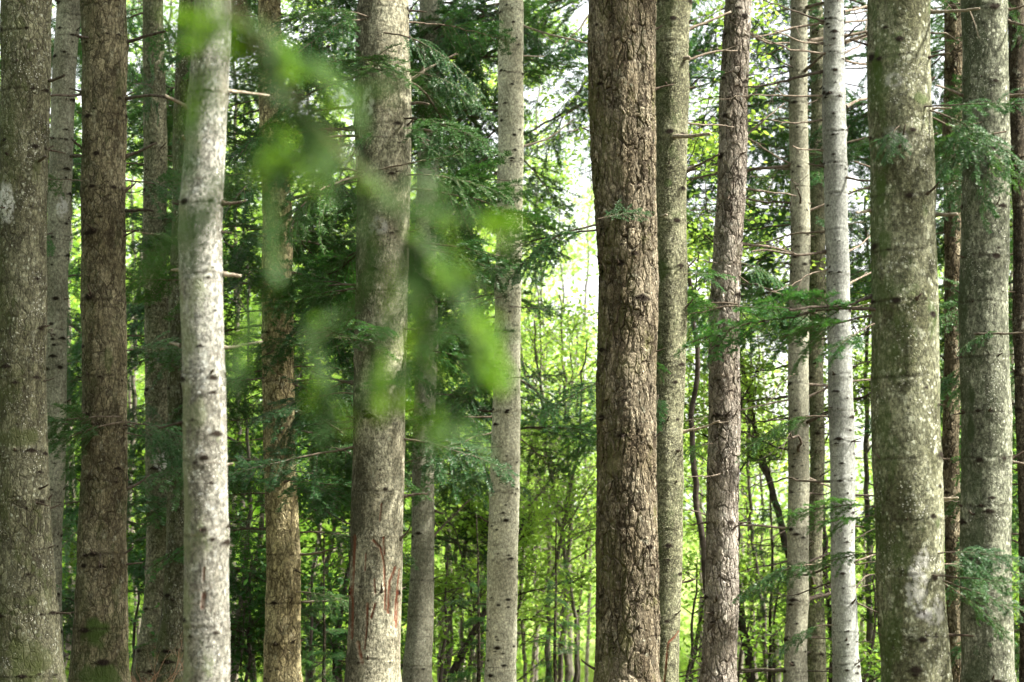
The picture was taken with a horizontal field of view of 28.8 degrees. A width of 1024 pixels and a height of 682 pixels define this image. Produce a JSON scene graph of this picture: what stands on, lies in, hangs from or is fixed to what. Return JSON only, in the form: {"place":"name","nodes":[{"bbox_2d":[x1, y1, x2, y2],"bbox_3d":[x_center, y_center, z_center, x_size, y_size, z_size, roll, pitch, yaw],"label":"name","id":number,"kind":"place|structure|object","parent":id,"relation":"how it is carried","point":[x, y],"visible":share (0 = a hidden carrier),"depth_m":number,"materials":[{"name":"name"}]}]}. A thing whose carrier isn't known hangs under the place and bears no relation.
{"place":"outdoors","nodes":[
{"label":"outdoors","id":0,"kind":"place"},
{"bbox_2d":[0,0,1018,524],"label":"sky","id":1,"kind":"structure","parent":0,"point":[852,76],"materials":[{"name":"white"}]},
{"bbox_2d":[63,525,1018,675],"bbox_3d":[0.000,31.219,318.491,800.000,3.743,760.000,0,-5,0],"label":"ground","id":2,"kind":"structure","parent":0,"point":[592,641],"depth_m":97.99,"materials":[{"name":"green plant"}]},
{"bbox_2d":[0,0,70,681],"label":"spruce tree","id":3,"kind":"object","parent":2,"relation":"on","point":[30,641],"visible":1,"depth_m":15.10,"materials":[{"name":"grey plant"}]},
{"bbox_2d":[46,0,81,673],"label":"fir tree","id":4,"kind":"object","parent":2,"relation":"on","point":[66,40],"visible":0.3,"depth_m":18.27,"materials":[{"name":"brown plant"}]},
{"bbox_2d":[0,72,141,666],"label":"deciduous tree","id":5,"kind":"object","parent":2,"relation":"on","point":[67,648],"visible":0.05,"depth_m":26.85,"materials":[{"name":"green plant"}]},
{"bbox_2d":[0,0,173,646],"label":"fir tree","id":6,"kind":"object","parent":2,"relation":"on","point":[73,325],"visible":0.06,"depth_m":26.18,"materials":[{"name":"green plant"}]},
{"bbox_2d":[62,491,145,669],"bbox_3d":[-5.782,3.462,25.808,3.059,3.037,2.083,-2,-5,23],"label":"leafy shrub","id":7,"kind":"object","parent":2,"relation":"on","point":[72,556],"visible":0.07,"depth_m":25.86,"materials":[{"name":"green plant"}]},
{"bbox_2d":[47,0,182,681],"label":"spruce tree","id":8,"kind":"object","parent":2,"relation":"on","point":[99,645],"visible":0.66,"depth_m":15.91,"materials":[{"name":"brown plant"}]},
{"bbox_2d":[80,88,172,641],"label":"deciduous tree","id":9,"kind":"object","parent":2,"relation":"on","point":[140,203],"visible":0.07,"depth_m":36.16,"materials":[{"name":"green plant"}]},
{"bbox_2d":[0,0,255,668],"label":"fir tree","id":10,"kind":"object","parent":2,"relation":"on","point":[71,390],"visible":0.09,"depth_m":24.34,"materials":[{"name":"green plant"}]},
{"bbox_2d":[48,0,265,681],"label":"fir tree","id":11,"kind":"object","parent":2,"relation":"on","point":[155,116],"visible":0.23,"depth_m":20.98,"materials":[{"name":"brown plant"}]},
{"bbox_2d":[69,47,257,635],"bbox_3d":[-5.402,0.407,28.126,3.834,9.827,3.741,2,-5,-20],"label":"deciduous tree","id":12,"kind":"object","parent":2,"relation":"on","point":[134,400],"visible":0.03,"depth_m":27.94,"materials":[{"name":"green plant"}]},
{"bbox_2d":[67,530,260,681],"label":"leafy shrub","id":13,"kind":"object","parent":2,"relation":"on","point":[136,614],"visible":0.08,"depth_m":22.36,"materials":[{"name":"green plant"}]},
{"bbox_2d":[139,0,193,681],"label":"spruce tree","id":14,"kind":"object","parent":2,"relation":"on","point":[170,631],"visible":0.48,"depth_m":18.43,"materials":[{"name":"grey plant"}]},
{"bbox_2d":[80,0,257,527],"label":"deciduous tree","id":15,"kind":"object","parent":2,"relation":"on","point":[170,4],"visible":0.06,"depth_m":31.42,"materials":[{"name":"green plant"}]},
{"bbox_2d":[70,0,347,680],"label":"fir tree","id":16,"kind":"object","parent":2,"relation":"on","point":[138,311],"visible":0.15,"depth_m":21.87,"materials":[{"name":"green plant"}]},
{"bbox_2d":[158,0,268,681],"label":"fir tree","id":17,"kind":"object","parent":2,"relation":"on","point":[206,614],"visible":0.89,"depth_m":10.52,"materials":[{"name":"white plant"}]},
{"bbox_2d":[128,541,330,681],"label":"leafy shrub","id":18,"kind":"object","parent":2,"relation":"on","point":[249,618],"visible":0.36,"depth_m":21.66,"materials":[{"name":"green plant"}]},
{"bbox_2d":[126,0,332,681],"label":"deciduous tree","id":19,"kind":"object","parent":2,"relation":"on","point":[255,115],"visible":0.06,"depth_m":27.37,"materials":[{"name":"green plant"}]},
{"bbox_2d":[128,237,348,680],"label":"deciduous tree","id":20,"kind":"object","parent":2,"relation":"on","point":[248,525],"visible":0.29,"depth_m":22.34,"materials":[{"name":"green plant"}]},
{"bbox_2d":[134,306,353,681],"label":"deciduous tree","id":21,"kind":"object","parent":2,"relation":"on","point":[236,522],"visible":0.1,"depth_m":23.95,"materials":[{"name":"green plant"}]},
{"bbox_2d":[142,121,348,681],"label":"deciduous tree","id":22,"kind":"object","parent":2,"relation":"on","point":[256,214],"visible":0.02,"depth_m":33.05,"materials":[{"name":"green plant"}]},
{"bbox_2d":[128,289,409,681],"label":"deciduous tree","id":23,"kind":"object","parent":2,"relation":"on","point":[236,502],"visible":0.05,"depth_m":23.30,"materials":[{"name":"green plant"}]},
{"bbox_2d":[125,0,442,681],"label":"spruce tree","id":24,"kind":"object","parent":2,"relation":"on","point":[282,643],"visible":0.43,"depth_m":17.86,"materials":[{"name":"green plant"}]},
{"bbox_2d":[229,511,405,681],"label":"leafy shrub","id":25,"kind":"object","parent":2,"relation":"on","point":[303,588],"visible":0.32,"depth_m":21.14,"materials":[{"name":"green plant"}]},
{"bbox_2d":[226,0,415,681],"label":"deciduous tree","id":26,"kind":"object","parent":2,"relation":"on","point":[305,361],"visible":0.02,"depth_m":29.72,"materials":[{"name":"green plant"}]},
{"bbox_2d":[301,531,347,681],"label":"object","id":27,"kind":"object","parent":2,"relation":"on","point":[323,653],"visible":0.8,"depth_m":19.81,"materials":[{"name":"green plant"}]},
{"bbox_2d":[131,0,530,463],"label":"fir tree","id":28,"kind":"object","parent":2,"relation":"on","point":[325,161],"visible":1,"depth_m":2.22,"materials":[{"name":"green plant"}]},
{"bbox_2d":[227,326,452,681],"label":"deciduous tree","id":29,"kind":"object","parent":2,"relation":"on","point":[329,555],"visible":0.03,"depth_m":23.59,"materials":[{"name":"green plant"}]},
{"bbox_2d":[234,2,458,647],"bbox_3d":[-2.385,-0.436,30.883,3.379,12.531,3.336,4,-7,-40],"label":"deciduous tree","id":30,"kind":"object","parent":2,"relation":"on","point":[342,117],"depth_m":30.89,"materials":[{"name":"green plant"}]},
{"bbox_2d":[226,318,481,681],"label":"deciduous tree","id":31,"kind":"object","parent":2,"relation":"on","point":[320,541],"visible":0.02,"depth_m":25.37,"materials":[{"name":"green plant"}]},
{"bbox_2d":[232,358,533,681],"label":"deciduous tree","id":32,"kind":"object","parent":2,"relation":"on","point":[301,499],"visible":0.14,"depth_m":22.06,"materials":[{"name":"green plant"}]},
{"bbox_2d":[222,0,549,578],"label":"fir tree","id":33,"kind":"object","parent":2,"relation":"on","point":[408,516],"visible":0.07,"depth_m":24.23,"materials":[{"name":"green plant"}]},
{"bbox_2d":[222,0,551,681],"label":"fir tree","id":34,"kind":"object","parent":2,"relation":"on","point":[382,36],"visible":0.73,"depth_m":16.70,"materials":[{"name":"green plant"}]},
{"bbox_2d":[301,514,477,674],"bbox_3d":[-1.653,3.477,26.359,2.519,3.137,2.437,5,-7,-43],"label":"leafy shrub","id":35,"kind":"object","parent":2,"relation":"on","point":[344,563],"visible":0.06,"depth_m":26.41,"materials":[{"name":"green plant"}]},
{"bbox_2d":[317,552,540,681],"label":"leafy shrub","id":36,"kind":"object","parent":2,"relation":"on","point":[445,639],"visible":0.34,"depth_m":22.84,"materials":[{"name":"green plant"}]},
{"bbox_2d":[325,0,547,681],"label":"deciduous tree","id":37,"kind":"object","parent":2,"relation":"on","point":[440,647],"depth_m":28.73,"materials":[{"name":"green plant"}]},
{"bbox_2d":[305,0,586,681],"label":"fir tree","id":38,"kind":"object","parent":2,"relation":"on","point":[417,664],"visible":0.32,"depth_m":20.91,"materials":[{"name":"green plant"}]},
{"bbox_2d":[303,285,591,681],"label":"deciduous tree","id":39,"kind":"object","parent":2,"relation":"on","point":[445,672],"visible":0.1,"depth_m":24.82,"materials":[{"name":"green plant"}]},
{"bbox_2d":[325,394,595,664],"bbox_3d":[-0.394,2.536,25.442,3.707,4.562,3.092,2,-6,-26],"label":"deciduous tree","id":40,"kind":"object","parent":2,"relation":"on","point":[535,498],"visible":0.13,"depth_m":25.43,"materials":[{"name":"green plant"}]},
{"bbox_2d":[330,454,596,681],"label":"deciduous tree","id":41,"kind":"object","parent":2,"relation":"on","point":[456,665],"visible":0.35,"depth_m":23.59,"materials":[{"name":"green plant"}]},
{"bbox_2d":[337,227,595,671],"bbox_3d":[-0.120,1.637,26.574,4.379,6.779,3.885,0,-5,0],"label":"deciduous tree","id":42,"kind":"object","parent":2,"relation":"on","point":[451,626],"visible":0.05,"depth_m":26.31,"materials":[{"name":"green plant"}]},
{"bbox_2d":[343,0,596,654],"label":"fir tree","id":43,"kind":"object","parent":2,"relation":"on","point":[545,427],"visible":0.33,"depth_m":21.30,"materials":[{"name":"green plant"}]},
{"bbox_2d":[443,514,520,681],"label":"fir tree","id":44,"kind":"object","parent":2,"relation":"on","point":[475,643],"visible":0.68,"depth_m":19.42,"materials":[{"name":"green plant"}]},
{"bbox_2d":[409,308,588,681],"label":"deciduous tree","id":45,"kind":"object","parent":2,"relation":"on","point":[461,631],"visible":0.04,"depth_m":25.76,"materials":[{"name":"green plant"}]},
{"bbox_2d":[403,293,596,681],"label":"deciduous tree","id":46,"kind":"object","parent":2,"relation":"on","point":[524,645],"visible":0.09,"depth_m":27.75,"materials":[{"name":"green plant"}]},
{"bbox_2d":[406,295,594,679],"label":"deciduous tree","id":47,"kind":"object","parent":2,"relation":"on","point":[532,520],"visible":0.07,"depth_m":27.38,"materials":[{"name":"green plant"}]},
{"bbox_2d":[424,0,586,681],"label":"fir tree","id":48,"kind":"object","parent":2,"relation":"on","point":[502,589],"visible":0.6,"depth_m":18.29,"materials":[{"name":"grey plant"}]},
{"bbox_2d":[0,2,1018,681],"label":"wood","id":49,"kind":"object","parent":2,"relation":"on","point":[310,536],"visible":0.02,"depth_m":58.08,"materials":[{"name":"green plant"}]},
{"bbox_2d":[437,32,585,638],"bbox_3d":[-0.290,-0.382,32.147,3.437,13.035,3.529,2,-5,-20],"label":"deciduous tree","id":50,"kind":"object","parent":2,"relation":"on","point":[530,162],"visible":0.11,"depth_m":32.23,"materials":[{"name":"green plant"}]},
{"bbox_2d":[439,0,590,649],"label":"deciduous tree","id":51,"kind":"object","parent":2,"relation":"on","point":[537,111],"visible":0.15,"depth_m":33.75,"materials":[{"name":"green plant"}]},
{"bbox_2d":[435,361,595,681],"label":"deciduous tree","id":52,"kind":"object","parent":2,"relation":"on","point":[590,591],"visible":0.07,"depth_m":27.62,"materials":[{"name":"green plant"}]},
{"bbox_2d":[434,291,597,681],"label":"deciduous tree","id":53,"kind":"object","parent":2,"relation":"on","point":[589,614],"visible":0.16,"depth_m":30.73,"materials":[{"name":"green plant"}]},
{"bbox_2d":[440,470,595,681],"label":"leafy shrub","id":54,"kind":"object","parent":2,"relation":"on","point":[518,626],"visible":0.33,"depth_m":25.66,"materials":[{"name":"green plant"}]},
{"bbox_2d":[444,234,596,681],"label":"deciduous tree","id":55,"kind":"object","parent":2,"relation":"on","point":[560,670],"visible":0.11,"depth_m":28.85,"materials":[{"name":"green plant"}]},
{"bbox_2d":[442,176,598,680],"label":"deciduous tree","id":56,"kind":"object","parent":2,"relation":"on","point":[564,268],"visible":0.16,"depth_m":40.06,"materials":[{"name":"green plant"}]},
{"bbox_2d":[453,294,594,681],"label":"deciduous tree","id":57,"kind":"object","parent":2,"relation":"on","point":[536,672],"visible":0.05,"depth_m":33.92,"materials":[{"name":"green plant"}]},
{"bbox_2d":[465,272,597,680],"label":"deciduous tree","id":58,"kind":"object","parent":2,"relation":"on","point":[540,340],"visible":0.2,"depth_m":27.70,"materials":[{"name":"green plant"}]},
{"bbox_2d":[470,175,596,680],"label":"deciduous tree","id":59,"kind":"object","parent":2,"relation":"on","point":[569,632],"visible":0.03,"depth_m":46.02,"materials":[{"name":"green plant"}]},
{"bbox_2d":[470,405,596,655],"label":"deciduous tree","id":60,"kind":"object","parent":2,"relation":"on","point":[538,565],"visible":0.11,"depth_m":29.61,"materials":[{"name":"green plant"}]},
{"bbox_2d":[65,636,1015,681],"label":"meadow grass","id":61,"kind":"structure","parent":2,"relation":"on","point":[519,662],"depth_m":60.65,"materials":[{"name":"green plant"}]},
{"bbox_2d":[494,183,596,680],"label":"deciduous tree","id":62,"kind":"object","parent":2,"relation":"on","point":[582,224],"visible":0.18,"depth_m":42.50,"materials":[{"name":"green plant"}]},
{"bbox_2d":[531,518,584,681],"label":"fir tree","id":63,"kind":"object","parent":2,"relation":"on","point":[553,670],"visible":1,"depth_m":22.28,"materials":[{"name":"green plant"}]},
{"bbox_2d":[521,293,597,681],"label":"deciduous tree","id":64,"kind":"object","parent":2,"relation":"on","point":[588,627],"visible":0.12,"depth_m":35.70,"materials":[{"name":"green plant"}]},
{"bbox_2d":[530,381,596,482],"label":"tree","id":65,"kind":"object","parent":2,"relation":"on","point":[582,446],"visible":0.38,"depth_m":21.35,"materials":[{"name":"green plant"}]},
{"bbox_2d":[460,273,684,681],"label":"deciduous tree","id":66,"kind":"object","parent":2,"relation":"on","point":[564,551],"visible":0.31,"depth_m":26.11,"materials":[{"name":"green plant"}]},
{"bbox_2d":[458,304,702,681],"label":"deciduous tree","id":67,"kind":"object","parent":2,"relation":"on","point":[586,545],"visible":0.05,"depth_m":29.68,"materials":[{"name":"green plant"}]},
{"bbox_2d":[490,0,673,681],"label":"pine tree","id":68,"kind":"object","parent":2,"relation":"on","point":[621,57],"visible":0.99,"depth_m":15.28,"materials":[{"name":"brown plant"}]},
{"bbox_2d":[437,340,739,681],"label":"deciduous tree","id":69,"kind":"object","parent":2,"relation":"on","point":[566,507],"visible":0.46,"depth_m":24.58,"materials":[{"name":"green plant"}]},
{"bbox_2d":[434,267,761,681],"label":"deciduous tree","id":70,"kind":"object","parent":2,"relation":"on","point":[567,677],"visible":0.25,"depth_m":27.14,"materials":[{"name":"green plant"}]},
{"bbox_2d":[473,0,761,195],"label":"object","id":71,"kind":"object","parent":2,"relation":"on","point":[542,22],"visible":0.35,"depth_m":26.27,"materials":[{"name":"green plant"}]},
{"bbox_2d":[526,0,825,592],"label":"deciduous tree","id":72,"kind":"object","parent":2,"relation":"on","point":[695,496],"visible":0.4,"depth_m":21.52,"materials":[{"name":"green plant"}]},
{"bbox_2d":[655,0,741,681],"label":"fir tree","id":73,"kind":"object","parent":2,"relation":"on","point":[673,59],"visible":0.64,"depth_m":17.17,"materials":[{"name":"grey plant"}]},
{"bbox_2d":[556,0,870,618],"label":"fir tree","id":74,"kind":"object","parent":2,"relation":"on","point":[696,48],"visible":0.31,"depth_m":23.87,"materials":[{"name":"green plant"}]},
{"bbox_2d":[579,285,857,681],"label":"deciduous tree","id":75,"kind":"object","parent":2,"relation":"on","point":[693,527],"visible":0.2,"depth_m":23.76,"materials":[{"name":"green plant"}]},
{"bbox_2d":[588,164,863,681],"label":"deciduous tree","id":76,"kind":"object","parent":2,"relation":"on","point":[749,657],"visible":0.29,"depth_m":23.80,"materials":[{"name":"green plant"}]},
{"bbox_2d":[588,232,870,557],"bbox_3d":[3.022,1.679,24.486,4.309,6.062,3.822,0,-5,0],"label":"deciduous tree","id":77,"kind":"object","parent":2,"relation":"on","point":[751,417],"visible":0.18,"depth_m":24.80,"materials":[{"name":"green plant"}]},
{"bbox_2d":[591,255,871,681],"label":"deciduous tree","id":78,"kind":"object","parent":2,"relation":"on","point":[749,496],"visible":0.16,"depth_m":27.05,"materials":[{"name":"green plant"}]},
{"bbox_2d":[689,488,784,681],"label":"leafy shrub","id":79,"kind":"object","parent":2,"relation":"on","point":[746,537],"visible":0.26,"depth_m":27.77,"materials":[{"name":"green plant"}]},
{"bbox_2d":[679,538,818,681],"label":"leafy shrub","id":80,"kind":"object","parent":2,"relation":"on","point":[746,580],"visible":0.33,"depth_m":22.77,"materials":[{"name":"green plant"}]},
{"bbox_2d":[683,0,816,681],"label":"pine tree","id":81,"kind":"object","parent":2,"relation":"on","point":[719,658],"visible":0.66,"depth_m":17.92,"materials":[{"name":"brown plant"}]},
{"bbox_2d":[683,250,825,678],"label":"deciduous tree","id":82,"kind":"object","parent":2,"relation":"on","point":[747,512],"visible":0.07,"depth_m":30.58,"materials":[{"name":"green plant"}]},
{"bbox_2d":[680,347,829,681],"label":"deciduous tree","id":83,"kind":"object","parent":2,"relation":"on","point":[778,677],"visible":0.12,"depth_m":35.92,"materials":[{"name":"green plant"}]},
{"bbox_2d":[683,321,829,681],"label":"deciduous tree","id":84,"kind":"object","parent":2,"relation":"on","point":[692,575],"visible":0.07,"depth_m":34.98,"materials":[{"name":"green plant"}]},
{"bbox_2d":[689,294,828,681],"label":"deciduous tree","id":85,"kind":"object","parent":2,"relation":"on","point":[741,506],"visible":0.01,"depth_m":43.63,"materials":[{"name":"green plant"}]},
{"bbox_2d":[739,449,786,681],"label":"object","id":86,"kind":"object","parent":2,"relation":"on","point":[763,531],"visible":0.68,"depth_m":23.34,"materials":[{"name":"green plant"}]},
{"bbox_2d":[686,9,857,618],"bbox_3d":[3.458,-0.149,33.289,4.684,12.739,2.718,-2,-5,19],"label":"deciduous tree","id":87,"kind":"object","parent":2,"relation":"on","point":[690,351],"visible":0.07,"depth_m":33.37,"materials":[{"name":"green plant"}]},
{"bbox_2d":[683,334,862,660],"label":"deciduous tree","id":88,"kind":"object","parent":2,"relation":"on","point":[761,490],"visible":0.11,"depth_m":29.87,"materials":[{"name":"green plant"}]},
{"bbox_2d":[703,556,871,681],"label":"leafy shrub","id":89,"kind":"object","parent":2,"relation":"on","point":[775,636],"visible":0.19,"depth_m":23.60,"materials":[{"name":"green plant"}]},
{"bbox_2d":[741,235,871,681],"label":"deciduous tree","id":90,"kind":"object","parent":2,"relation":"on","point":[866,370],"visible":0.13,"depth_m":25.09,"materials":[{"name":"green plant"}]},
{"bbox_2d":[687,0,931,681],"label":"fir tree","id":91,"kind":"object","parent":2,"relation":"on","point":[816,655],"visible":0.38,"depth_m":23.04,"materials":[{"name":"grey plant"}]},
{"bbox_2d":[686,0,944,672],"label":"fir tree","id":92,"kind":"object","parent":2,"relation":"on","point":[783,211],"visible":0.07,"depth_m":25.38,"materials":[{"name":"green plant"}]},
{"bbox_2d":[679,0,961,681],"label":"fir tree","id":93,"kind":"object","parent":2,"relation":"on","point":[795,669],"visible":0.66,"depth_m":20.01,"materials":[{"name":"grey plant"}]},
{"bbox_2d":[688,0,959,681],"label":"fir tree","id":94,"kind":"object","parent":2,"relation":"on","point":[845,663],"visible":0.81,"depth_m":17.97,"materials":[{"name":"plant"}]},
{"bbox_2d":[779,333,879,678],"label":"deciduous tree","id":95,"kind":"object","parent":2,"relation":"on","point":[863,602],"visible":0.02,"depth_m":35.63,"materials":[{"name":"green plant"}]},
{"bbox_2d":[746,0,943,281],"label":"fir tree","id":96,"kind":"object","parent":2,"relation":"on","point":[855,123],"visible":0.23,"depth_m":22.68,"materials":[{"name":"green plant"}]},
{"bbox_2d":[748,151,941,681],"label":"deciduous tree","id":97,"kind":"object","parent":2,"relation":"on","point":[869,626],"visible":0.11,"depth_m":24.86,"materials":[{"name":"green plant"}]},
{"bbox_2d":[809,512,880,681],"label":"leafy shrub","id":98,"kind":"object","parent":2,"relation":"on","point":[868,667],"visible":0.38,"depth_m":22.84,"materials":[{"name":"green plant"}]},
{"bbox_2d":[674,0,1023,681],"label":"fir tree","id":99,"kind":"object","parent":2,"relation":"on","point":[913,633],"visible":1,"depth_m":12.47,"materials":[{"name":"grey plant"}]},
{"bbox_2d":[825,0,1018,640],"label":"fir tree","id":100,"kind":"object","parent":2,"relation":"on","point":[939,17],"visible":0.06,"depth_m":24.52,"materials":[{"name":"green plant"}]},
{"bbox_2d":[852,0,1018,681],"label":"pine tree","id":101,"kind":"object","parent":2,"relation":"on","point":[951,64],"visible":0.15,"depth_m":20.99,"materials":[{"name":"brown plant"}]},
{"bbox_2d":[876,31,1019,673],"bbox_3d":[6.243,-0.561,23.740,4.030,10.541,3.703,0,-5,0],"label":"fir tree","id":102,"kind":"object","parent":2,"relation":"on","point":[1014,476],"visible":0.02,"depth_m":23.54,"materials":[{"name":"green plant"}]},
{"bbox_2d":[934,0,1023,681],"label":"fir tree","id":103,"kind":"object","parent":2,"relation":"on","point":[1016,53],"visible":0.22,"depth_m":19.63,"materials":[{"name":"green plant"}]},
{"bbox_2d":[935,0,1023,681],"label":"fir tree","id":104,"kind":"object","parent":2,"relation":"on","point":[987,462],"visible":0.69,"depth_m":14.10,"materials":[{"name":"grey plant"}]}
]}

